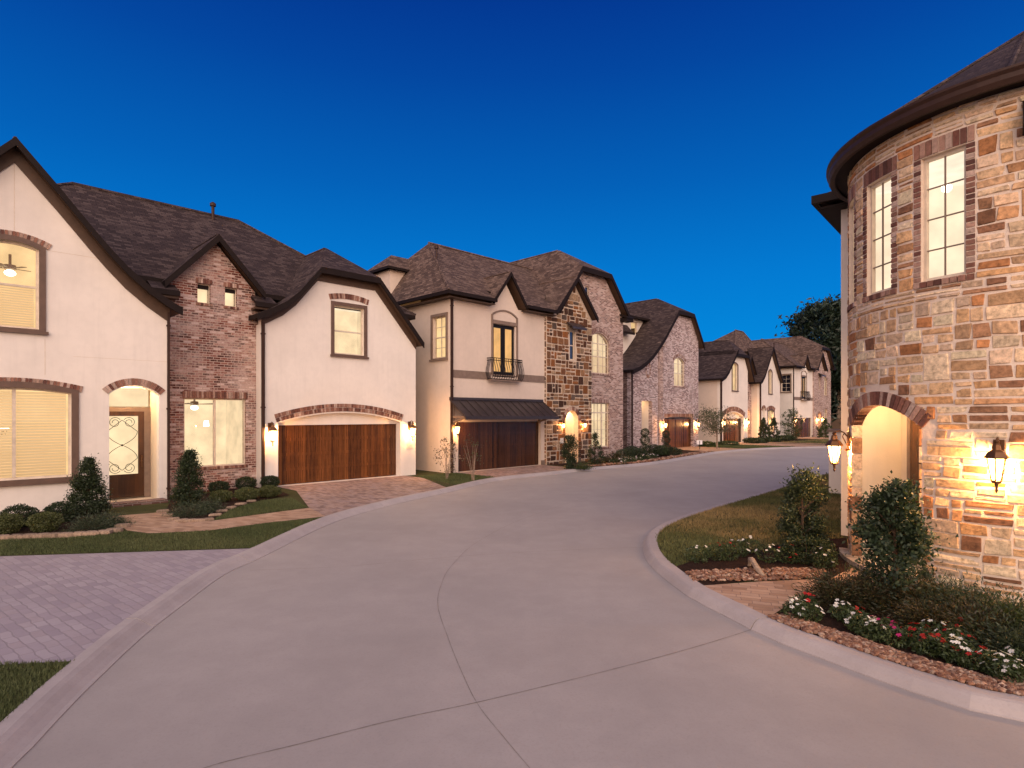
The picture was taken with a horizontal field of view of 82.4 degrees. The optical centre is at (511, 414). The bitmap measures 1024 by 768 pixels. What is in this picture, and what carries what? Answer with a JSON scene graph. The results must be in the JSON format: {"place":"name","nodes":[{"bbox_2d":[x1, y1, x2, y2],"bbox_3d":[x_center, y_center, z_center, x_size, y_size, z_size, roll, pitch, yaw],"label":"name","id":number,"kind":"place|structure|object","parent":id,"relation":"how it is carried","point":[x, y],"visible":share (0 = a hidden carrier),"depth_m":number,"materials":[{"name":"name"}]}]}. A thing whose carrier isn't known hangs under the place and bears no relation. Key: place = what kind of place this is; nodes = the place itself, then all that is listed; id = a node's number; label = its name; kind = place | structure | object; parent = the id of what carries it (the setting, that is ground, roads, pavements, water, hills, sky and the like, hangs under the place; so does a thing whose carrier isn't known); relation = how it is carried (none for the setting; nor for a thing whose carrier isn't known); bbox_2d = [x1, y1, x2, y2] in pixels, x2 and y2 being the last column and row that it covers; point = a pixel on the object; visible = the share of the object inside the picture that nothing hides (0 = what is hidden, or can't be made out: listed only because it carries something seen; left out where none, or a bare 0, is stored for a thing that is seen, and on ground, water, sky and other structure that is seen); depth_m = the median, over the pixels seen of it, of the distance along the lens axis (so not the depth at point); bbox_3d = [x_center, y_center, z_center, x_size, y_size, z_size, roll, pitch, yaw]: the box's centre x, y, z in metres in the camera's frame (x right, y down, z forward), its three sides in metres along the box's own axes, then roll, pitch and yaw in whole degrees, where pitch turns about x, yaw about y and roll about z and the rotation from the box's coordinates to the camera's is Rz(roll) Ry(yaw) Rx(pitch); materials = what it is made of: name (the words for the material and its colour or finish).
{"place":"outdoors","nodes":[
{"label":"outdoors","id":0,"kind":"place"},
{"bbox_2d":[0,548,249,664],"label":"driveway","id":1,"kind":"structure","parent":0,"point":[63,607],"depth_m":7.93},
{"bbox_2d":[113,508,324,532],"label":"path","id":2,"kind":"structure","parent":0,"point":[148,523],"depth_m":13.23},
{"bbox_2d":[278,475,444,515],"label":"driveway","id":3,"kind":"structure","parent":0,"point":[327,498],"depth_m":18.63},
{"bbox_2d":[0,436,824,718],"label":"lawn","id":4,"kind":"structure","parent":0,"point":[143,509],"depth_m":13.01,"materials":[{"name":"plant"}]},
{"bbox_2d":[0,659,74,721],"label":"grass","id":5,"kind":"structure","parent":4,"relation":"on","point":[29,679],"depth_m":5.31,"materials":[{"name":"green plant"}]},
{"bbox_2d":[0,508,113,534],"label":"planting bed","id":6,"kind":"object","parent":4,"relation":"on","point":[24,530],"visible":0.14,"depth_m":12.48,"materials":[{"name":"brown plant"}]},
{"bbox_2d":[0,513,26,533],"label":"round shrub","id":7,"kind":"object","parent":6,"relation":"on","point":[18,523],"visible":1,"depth_m":11.85,"materials":[{"name":"green plant"}]},
{"bbox_2d":[0,503,39,528],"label":"round shrub","id":8,"kind":"object","parent":6,"relation":"on","point":[27,510],"visible":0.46,"depth_m":12.47,"materials":[{"name":"green plant"}]},
{"bbox_2d":[25,511,64,531],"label":"round shrub","id":9,"kind":"object","parent":6,"relation":"on","point":[48,524],"visible":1,"depth_m":11.98,"materials":[{"name":"green plant"}]},
{"bbox_2d":[42,501,80,521],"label":"round shrub","id":10,"kind":"object","parent":6,"relation":"on","point":[63,506],"visible":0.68,"depth_m":13.05,"materials":[{"name":"green plant"}]},
{"bbox_2d":[63,453,115,515],"bbox_3d":[-10.242,1.684,14.202,1.114,1.534,1.214,0,0,-19],"label":"cone shrub","id":11,"kind":"object","parent":6,"relation":"on","point":[85,487],"visible":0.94,"depth_m":14.06,"materials":[{"name":"green plant"}]},
{"bbox_2d":[57,502,122,531],"bbox_3d":[-8.875,2.121,12.355,1.233,0.655,1.438,0,0,-24],"label":"juniper","id":12,"kind":"object","parent":6,"relation":"on","point":[88,524],"visible":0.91,"depth_m":12.21,"materials":[{"name":"green plant"}]},
{"bbox_2d":[89,507,136,529],"bbox_3d":[-8.732,2.179,12.642,1.036,0.538,1.204,0,0,32],"label":"juniper","id":13,"kind":"object","parent":6,"relation":"on","point":[115,519],"visible":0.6,"depth_m":12.61,"materials":[{"name":"green plant"}]},
{"bbox_2d":[0,517,319,555],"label":"grass","id":14,"kind":"structure","parent":4,"relation":"on","point":[116,542],"depth_m":11.11,"materials":[{"name":"green plant"}]},
{"bbox_2d":[0,136,424,513],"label":"row house","id":15,"kind":"structure","parent":4,"relation":"on","point":[144,342],"depth_m":18.44,"materials":[{"name":"white paint"}]},
{"bbox_2d":[0,229,51,334],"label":"window","id":16,"kind":"structure","parent":15,"relation":"in","point":[22,295],"depth_m":14.58,"materials":[{"name":"beige glass"}]},
{"bbox_2d":[0,377,82,486],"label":"window","id":17,"kind":"structure","parent":15,"relation":"in","point":[41,440],"depth_m":14.75,"materials":[{"name":"beige glass"}]},
{"bbox_2d":[109,411,143,498],"bbox_3d":[-11.013,1.120,16.525,0.114,2.440,1.080,0,0,45],"label":"entry door","id":18,"kind":"structure","parent":15,"relation":"in","point":[126,428],"depth_m":16.61,"materials":[{"name":"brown wood"}]},
{"bbox_2d":[196,278,212,306],"bbox_3d":[-9.878,-3.645,18.591,0.479,1.250,0.661,0,0,-45],"label":"window","id":19,"kind":"structure","parent":15,"relation":"in","point":[201,294],"depth_m":18.59,"materials":[{"name":"beige glass"}]},
{"bbox_2d":[182,391,247,469],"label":"window","id":20,"kind":"structure","parent":15,"relation":"in","point":[221,443],"depth_m":20.90,"materials":[{"name":"beige glass"}]},
{"bbox_2d":[224,282,238,309],"bbox_3d":[-9.304,-3.645,19.163,0.472,1.250,0.663,0,0,-45],"label":"window","id":21,"kind":"structure","parent":15,"relation":"in","point":[230,299],"depth_m":19.15,"materials":[{"name":"yellow glass"}]},
{"bbox_2d":[278,424,395,484],"bbox_3d":[-6.381,1.365,21.626,0.092,2.050,4.880,0,0,45],"label":"garage door","id":22,"kind":"structure","parent":15,"relation":"in","point":[306,453],"depth_m":21.46,"materials":[{"name":"brown wood"}]},
{"bbox_2d":[330,301,368,358],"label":"window","id":23,"kind":"structure","parent":15,"relation":"in","point":[346,325],"depth_m":22.43,"materials":[{"name":"yellow glass"}]},
{"bbox_2d":[167,487,288,518],"bbox_3d":[-8.144,2.400,16.828,2.968,0.001,7.040,0,0,0],"label":"planting bed","id":24,"kind":"object","parent":4,"relation":"on","point":[232,501],"visible":0.31,"depth_m":16.05,"materials":[{"name":"brown plant"}]},
{"bbox_2d":[156,489,216,517],"bbox_3d":[-7.717,2.118,13.995,1.387,0.660,1.356,0,0,-10],"label":"juniper","id":25,"kind":"object","parent":24,"relation":"on","point":[184,511],"visible":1,"depth_m":13.98,"materials":[{"name":"green plant"}]},
{"bbox_2d":[167,448,207,505],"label":"cone shrub","id":26,"kind":"object","parent":24,"relation":"on","point":[188,472],"visible":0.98,"depth_m":15.47,"materials":[{"name":"green plant"}]},
{"bbox_2d":[207,480,229,492],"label":"round shrub","id":27,"kind":"object","parent":24,"relation":"on","point":[215,486],"visible":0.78,"depth_m":17.86,"materials":[{"name":"green plant"}]},
{"bbox_2d":[208,490,233,501],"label":"round shrub","id":28,"kind":"object","parent":24,"relation":"on","point":[223,494],"visible":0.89,"depth_m":16.09,"materials":[{"name":"green plant"}]},
{"bbox_2d":[234,476,256,488],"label":"round shrub","id":29,"kind":"object","parent":24,"relation":"on","point":[248,481],"visible":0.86,"depth_m":18.60,"materials":[{"name":"green plant"}]},
{"bbox_2d":[234,487,259,500],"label":"round shrub","id":30,"kind":"object","parent":24,"relation":"on","point":[249,493],"visible":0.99,"depth_m":16.37,"materials":[{"name":"green plant"}]},
{"bbox_2d":[258,485,281,497],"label":"round shrub","id":31,"kind":"object","parent":24,"relation":"on","point":[273,491],"visible":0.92,"depth_m":16.99,"materials":[{"name":"green plant"}]},
{"bbox_2d":[214,497,306,519],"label":"grass","id":32,"kind":"structure","parent":4,"relation":"on","point":[259,505],"depth_m":15.11,"materials":[{"name":"green plant"}]},
{"bbox_2d":[433,436,463,478],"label":"crape myrtle","id":33,"kind":"object","parent":4,"relation":"on","point":[445,465],"visible":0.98,"depth_m":22.05,"materials":[{"name":"green plant"}]},
{"bbox_2d":[419,472,494,483],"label":"grass","id":34,"kind":"structure","parent":4,"relation":"on","point":[458,477],"depth_m":22.28,"materials":[{"name":"green plant"}]},
{"bbox_2d":[367,242,633,472],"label":"row house","id":35,"kind":"structure","parent":4,"relation":"on","point":[519,363],"depth_m":27.33,"materials":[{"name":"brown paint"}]},
{"bbox_2d":[429,312,447,361],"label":"window","id":36,"kind":"structure","parent":35,"relation":"in","point":[441,323],"depth_m":24.98,"materials":[{"name":"yellow glass"}]},
{"bbox_2d":[458,421,537,471],"bbox_3d":[-0.572,1.345,26.431,0.092,2.090,5.130,0,0,45],"label":"garage door","id":37,"kind":"structure","parent":35,"relation":"in","point":[500,444],"depth_m":26.32,"materials":[{"name":"brown wood"}]},
{"bbox_2d":[493,324,513,377],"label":"balcony door","id":38,"kind":"structure","parent":35,"relation":"in","point":[503,336],"depth_m":26.91,"materials":[{"name":"metal"}]},
{"bbox_2d":[592,399,610,448],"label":"window","id":39,"kind":"structure","parent":35,"relation":"in","point":[598,405],"depth_m":33.07,"materials":[{"name":"yellow glass"}]},
{"bbox_2d":[592,328,611,375],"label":"window","id":40,"kind":"structure","parent":35,"relation":"in","point":[598,344],"depth_m":32.19,"materials":[{"name":"beige glass"}]},
{"bbox_2d":[551,459,644,466],"bbox_3d":[6.718,2.405,32.031,3.002,0.001,12.400,0,0,45],"label":"planting bed","id":41,"kind":"object","parent":4,"relation":"on","point":[577,463],"visible":0.09,"depth_m":29.01,"materials":[{"name":"brown plant"}]},
{"bbox_2d":[558,434,581,468],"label":"topiary shrub","id":42,"kind":"object","parent":41,"relation":"on","point":[573,445],"visible":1,"depth_m":26.15,"materials":[{"name":"green plant"}]},
{"bbox_2d":[585,432,604,464],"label":"topiary shrub","id":43,"kind":"object","parent":41,"relation":"on","point":[594,459],"visible":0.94,"depth_m":27.72,"materials":[{"name":"green plant"}]},
{"bbox_2d":[580,451,710,466],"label":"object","id":44,"kind":"object","parent":41,"relation":"on","point":[657,459],"visible":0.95,"depth_m":30.77,"materials":[{"name":"grey concrete"}]},
{"bbox_2d":[623,298,704,450],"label":"row house","id":45,"kind":"structure","parent":4,"relation":"on","point":[663,342],"depth_m":41.96,"materials":[{"name":"brick"}]},
{"bbox_2d":[664,419,690,447],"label":"garage door","id":46,"kind":"structure","parent":45,"relation":"in","point":[679,430],"depth_m":43.22,"materials":[{"name":"brown wood"}]},
{"bbox_2d":[673,354,685,387],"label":"window","id":47,"kind":"structure","parent":45,"relation":"in","point":[677,363],"depth_m":43.23,"materials":[{"name":"beige glass"}]},
{"bbox_2d":[690,406,748,447],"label":"crape myrtle","id":48,"kind":"object","parent":4,"relation":"on","point":[712,420],"visible":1,"depth_m":41.71,"materials":[{"name":"green plant"}]},
{"bbox_2d":[698,329,784,443],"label":"row house","id":49,"kind":"structure","parent":4,"relation":"on","point":[740,375],"depth_m":51.59,"materials":[{"name":"white paint"}]},
{"bbox_2d":[723,418,739,442],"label":"garage door","id":50,"kind":"structure","parent":49,"relation":"in","point":[735,435],"depth_m":50.68,"materials":[{"name":"brown wood"}]},
{"bbox_2d":[703,444,793,448],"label":"grass","id":51,"kind":"structure","parent":4,"relation":"on","point":[745,446],"depth_m":44.20,"materials":[{"name":"green plant"}]},
{"bbox_2d":[751,336,836,437],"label":"row house","id":52,"kind":"structure","parent":4,"relation":"on","point":[806,365],"depth_m":63.93,"materials":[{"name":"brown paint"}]},
{"bbox_2d":[780,373,791,392],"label":"window","id":53,"kind":"structure","parent":52,"relation":"in","point":[787,387],"depth_m":60.49,"materials":[{"name":"glass"}]},
{"bbox_2d":[795,418,809,437],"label":"garage door","id":54,"kind":"structure","parent":52,"relation":"in","point":[806,421],"depth_m":62.84,"materials":[{"name":"brown wood"}]},
{"bbox_2d":[774,308,813,339],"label":"pine tree","id":55,"kind":"object","parent":4,"relation":"on","point":[795,320],"visible":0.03,"depth_m":83.64,"materials":[{"name":"green plant"}]},
{"bbox_2d":[775,439,827,443],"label":"planting bed","id":56,"kind":"object","parent":4,"relation":"on","point":[799,440],"visible":0.02,"depth_m":55.06,"materials":[{"name":"brown plant"}]},
{"bbox_2d":[780,408,802,439],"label":"evergreen","id":57,"kind":"object","parent":56,"relation":"on","point":[793,421],"visible":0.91,"depth_m":57.27,"materials":[{"name":"green plant"}]},
{"bbox_2d":[791,294,840,416],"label":"pine tree","id":58,"kind":"object","parent":4,"relation":"on","point":[805,320],"visible":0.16,"depth_m":79.74,"materials":[{"name":"green plant"}]},
{"bbox_2d":[804,294,840,423],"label":"pine tree","id":59,"kind":"object","parent":4,"relation":"on","point":[830,336],"visible":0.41,"depth_m":75.14,"materials":[{"name":"green plant"}]},
{"bbox_2d":[0,0,1023,341],"label":"sky","id":60,"kind":"structure","parent":0,"point":[679,151],"materials":[{"name":"blue"}]},
{"bbox_2d":[458,465,572,476],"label":"driveway","id":61,"kind":"structure","parent":0,"point":[518,470],"depth_m":25.37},
{"bbox_2d":[12,448,1023,767],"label":"road","id":62,"kind":"structure","parent":0,"point":[556,620],"depth_m":5.81,"materials":[{"name":"concrete"}]},
{"bbox_2d":[0,446,828,767],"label":"kerb","id":63,"kind":"structure","parent":62,"relation":"on","point":[34,718],"depth_m":6.53,"materials":[{"name":"concrete"}]},
{"bbox_2d":[642,472,1023,721],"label":"kerb","id":64,"kind":"structure","parent":62,"relation":"on","point":[969,697],"depth_m":5.96,"materials":[{"name":"concrete"}]},
{"bbox_2d":[655,473,882,613],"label":"lawn","id":65,"kind":"structure","parent":0,"point":[765,512],"depth_m":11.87,"materials":[{"name":"plant"}]},
{"bbox_2d":[676,538,849,584],"bbox_3d":[4.721,2.396,9.600,4.944,0.001,1.894,0,0,-31],"label":"planting bed","id":66,"kind":"object","parent":65,"relation":"on","point":[740,562],"visible":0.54,"depth_m":9.38,"materials":[{"name":"brown soil"}]},
{"bbox_2d":[684,545,711,562],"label":"flowering plant","id":67,"kind":"object","parent":66,"relation":"on","point":[697,547],"visible":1,"depth_m":9.50,"materials":[{"name":"green plant"}]},
{"bbox_2d":[685,567,826,580],"bbox_3d":[3.704,2.376,8.757,2.262,0.063,0.658,0,0,-6],"label":"river rock","id":68,"kind":"object","parent":66,"relation":"on","point":[729,574],"visible":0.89,"depth_m":8.71,"materials":[{"name":"gravel"}]},
{"bbox_2d":[755,544,780,563],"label":"flowering plant","id":69,"kind":"object","parent":66,"relation":"on","point":[767,550],"visible":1,"depth_m":9.51,"materials":[{"name":"green plant"}]},
{"bbox_2d":[770,462,837,552],"bbox_3d":[5.092,1.633,10.224,1.032,1.636,1.077,0,0,12],"label":"evergreen bush","id":70,"kind":"object","parent":66,"relation":"on","point":[793,494],"visible":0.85,"depth_m":10.12,"materials":[{"name":"green plant"}]},
{"bbox_2d":[779,535,839,564],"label":"leafy shrub","id":71,"kind":"object","parent":66,"relation":"on","point":[806,540],"visible":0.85,"depth_m":9.42,"materials":[{"name":"green plant"}]},
{"bbox_2d":[811,547,838,568],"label":"flowering plant","id":72,"kind":"object","parent":66,"relation":"on","point":[833,559],"visible":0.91,"depth_m":9.10,"materials":[{"name":"green plant"}]},
{"bbox_2d":[827,429,840,493],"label":"garden wall","id":73,"kind":"structure","parent":65,"relation":"on","point":[835,480],"depth_m":17.83,"materials":[{"name":"beige paint"}]},
{"bbox_2d":[776,593,1023,690],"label":"planting bed","id":74,"kind":"object","parent":65,"relation":"on","point":[827,620],"visible":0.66,"depth_m":6.48,"materials":[{"name":"brown plant"}]},
{"bbox_2d":[779,596,810,618],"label":"flowering plant","id":75,"kind":"object","parent":74,"relation":"on","point":[787,607],"visible":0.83,"depth_m":6.88,"materials":[{"name":"green plant"}]},
{"bbox_2d":[794,599,824,622],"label":"flowering plant","id":76,"kind":"object","parent":74,"relation":"on","point":[818,611],"visible":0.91,"depth_m":6.75,"materials":[{"name":"green plant"}]},
{"bbox_2d":[788,554,893,616],"bbox_3d":[4.128,2.117,7.423,1.149,0.664,1.192,0,0,27],"label":"feathery shrub","id":77,"kind":"object","parent":74,"relation":"on","point":[821,588],"visible":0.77,"depth_m":7.37,"materials":[{"name":"green plant"}]},
{"bbox_2d":[827,599,860,621],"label":"flowering plant","id":78,"kind":"object","parent":74,"relation":"on","point":[835,606],"visible":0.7,"depth_m":6.82,"materials":[{"name":"green plant"}]},
{"bbox_2d":[838,605,870,627],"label":"flowering plant","id":79,"kind":"object","parent":74,"relation":"on","point":[843,613],"visible":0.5,"depth_m":6.65,"materials":[{"name":"green plant"}]},
{"bbox_2d":[844,612,879,635],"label":"flowering plant","id":80,"kind":"object","parent":74,"relation":"on","point":[850,625],"visible":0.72,"depth_m":6.41,"materials":[{"name":"green plant"}]},
{"bbox_2d":[824,565,910,616],"bbox_3d":[4.419,2.193,7.360,1.023,0.509,1.076,0,0,-4],"label":"feathery shrub","id":81,"kind":"object","parent":74,"relation":"on","point":[881,600],"visible":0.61,"depth_m":7.22,"materials":[{"name":"green plant"}]},
{"bbox_2d":[855,616,891,642],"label":"flowering plant","id":82,"kind":"object","parent":74,"relation":"on","point":[866,624],"visible":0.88,"depth_m":6.20,"materials":[{"name":"green plant"}]},
{"bbox_2d":[875,620,915,648],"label":"flowering plant","id":83,"kind":"object","parent":74,"relation":"on","point":[894,628],"visible":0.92,"depth_m":6.03,"materials":[{"name":"green plant"}]},
{"bbox_2d":[768,612,1023,695],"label":"river rock","id":84,"kind":"object","parent":74,"relation":"on","point":[936,668],"visible":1,"depth_m":5.68,"materials":[{"name":"brown gravel"}]},
{"bbox_2d":[839,470,958,603],"bbox_3d":[4.969,1.578,7.497,1.386,1.745,1.243,0,0,-13],"label":"evergreen bush","id":85,"kind":"object","parent":74,"relation":"on","point":[890,524],"visible":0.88,"depth_m":7.34,"materials":[{"name":"green plant"}]},
{"bbox_2d":[900,622,934,648],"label":"flowering plant","id":86,"kind":"object","parent":74,"relation":"on","point":[911,628],"visible":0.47,"depth_m":6.07,"materials":[{"name":"green plant"}]},
{"bbox_2d":[873,568,976,622],"bbox_3d":[5.033,2.155,7.063,1.264,0.586,1.440,0,0,-32],"label":"feathery shrub","id":87,"kind":"object","parent":74,"relation":"on","point":[913,592],"visible":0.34,"depth_m":7.09,"materials":[{"name":"green plant"}]},
{"bbox_2d":[908,632,947,658],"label":"flowering plant","id":88,"kind":"object","parent":74,"relation":"on","point":[920,650],"visible":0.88,"depth_m":5.81,"materials":[{"name":"green plant"}]},
{"bbox_2d":[879,587,979,646],"bbox_3d":[4.711,2.183,6.521,1.169,0.530,1.096,0,0,-43],"label":"feathery shrub","id":89,"kind":"object","parent":74,"relation":"on","point":[911,614],"visible":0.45,"depth_m":6.54,"materials":[{"name":"green plant"}]},
{"bbox_2d":[919,630,957,657],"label":"flowering plant","id":90,"kind":"object","parent":74,"relation":"on","point":[937,634],"visible":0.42,"depth_m":5.83,"materials":[{"name":"green plant"}]},
{"bbox_2d":[886,564,1012,613],"bbox_3d":[5.255,2.099,6.889,1.434,0.699,1.465,0,0,-42],"label":"feathery shrub","id":91,"kind":"object","parent":74,"relation":"on","point":[942,590],"visible":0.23,"depth_m":6.93,"materials":[{"name":"green plant"}]},
{"bbox_2d":[935,636,976,664],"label":"flowering plant","id":92,"kind":"object","parent":74,"relation":"on","point":[947,645],"visible":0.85,"depth_m":5.62,"materials":[{"name":"green plant"}]},
{"bbox_2d":[905,584,1023,657],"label":"feathery shrub","id":93,"kind":"object","parent":74,"relation":"on","point":[962,611],"visible":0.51,"depth_m":6.23,"materials":[{"name":"green plant"}]},
{"bbox_2d":[950,645,994,672],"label":"flowering plant","id":94,"kind":"object","parent":74,"relation":"on","point":[966,662],"visible":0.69,"depth_m":5.51,"materials":[{"name":"green plant"}]},
{"bbox_2d":[924,569,1023,628],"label":"feathery shrub","id":95,"kind":"object","parent":74,"relation":"on","point":[979,594],"visible":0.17,"depth_m":6.60,"materials":[{"name":"green plant"}]},
{"bbox_2d":[937,600,1023,666],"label":"feathery shrub","id":96,"kind":"object","parent":74,"relation":"on","point":[1013,640],"visible":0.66,"depth_m":5.83,"materials":[{"name":"green plant"}]},
{"bbox_2d":[946,573,1023,654],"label":"feathery shrub","id":97,"kind":"object","parent":74,"relation":"on","point":[1017,615],"visible":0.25,"depth_m":6.31,"materials":[{"name":"green plant"}]},
{"bbox_2d":[972,649,1019,678],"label":"flowering plant","id":98,"kind":"object","parent":74,"relation":"on","point":[980,666],"visible":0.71,"depth_m":5.37,"materials":[{"name":"green plant"}]},
{"bbox_2d":[979,653,1023,682],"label":"flowering plant","id":99,"kind":"object","parent":74,"relation":"on","point":[1008,670],"visible":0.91,"depth_m":5.23,"materials":[{"name":"green plant"}]},
{"bbox_2d":[811,31,1023,605],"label":"turret house","id":100,"kind":"structure","parent":65,"relation":"on","point":[919,207],"depth_m":8.01,"materials":[{"name":"stone"}]},
{"bbox_2d":[847,182,856,312],"bbox_3d":[5.775,-2.785,9.861,0.182,2.020,0.741,0,0,21],"label":"window","id":101,"kind":"structure","parent":100,"relation":"in","point":[852,193],"depth_m":9.71,"materials":[{"name":"beige plastic"}]},
{"bbox_2d":[862,155,896,302],"bbox_3d":[5.628,-2.785,8.909,0.180,2.020,0.741,0,0,-4],"label":"window","id":102,"kind":"structure","parent":100,"relation":"in","point":[889,165],"depth_m":8.91,"materials":[{"name":"beige plastic"}]},
{"bbox_2d":[907,417,921,563],"bbox_3d":[6.389,1.115,8.800,0.111,2.470,1.360,0,0,0],"label":"entry door","id":103,"kind":"structure","parent":100,"relation":"in","point":[913,445],"depth_m":9.31,"materials":[{"name":"brown wood"}]},
{"bbox_2d":[913,125,974,289],"bbox_3d":[5.897,-2.785,7.976,0.182,2.020,0.741,0,0,-29],"label":"window","id":104,"kind":"structure","parent":100,"relation":"in","point":[930,147],"depth_m":7.98,"materials":[{"name":"beige plastic"}]},
{"bbox_2d":[704,568,874,615],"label":"path","id":105,"kind":"structure","parent":0,"point":[766,598],"depth_m":7.93,"materials":[{"name":"beige stone"}]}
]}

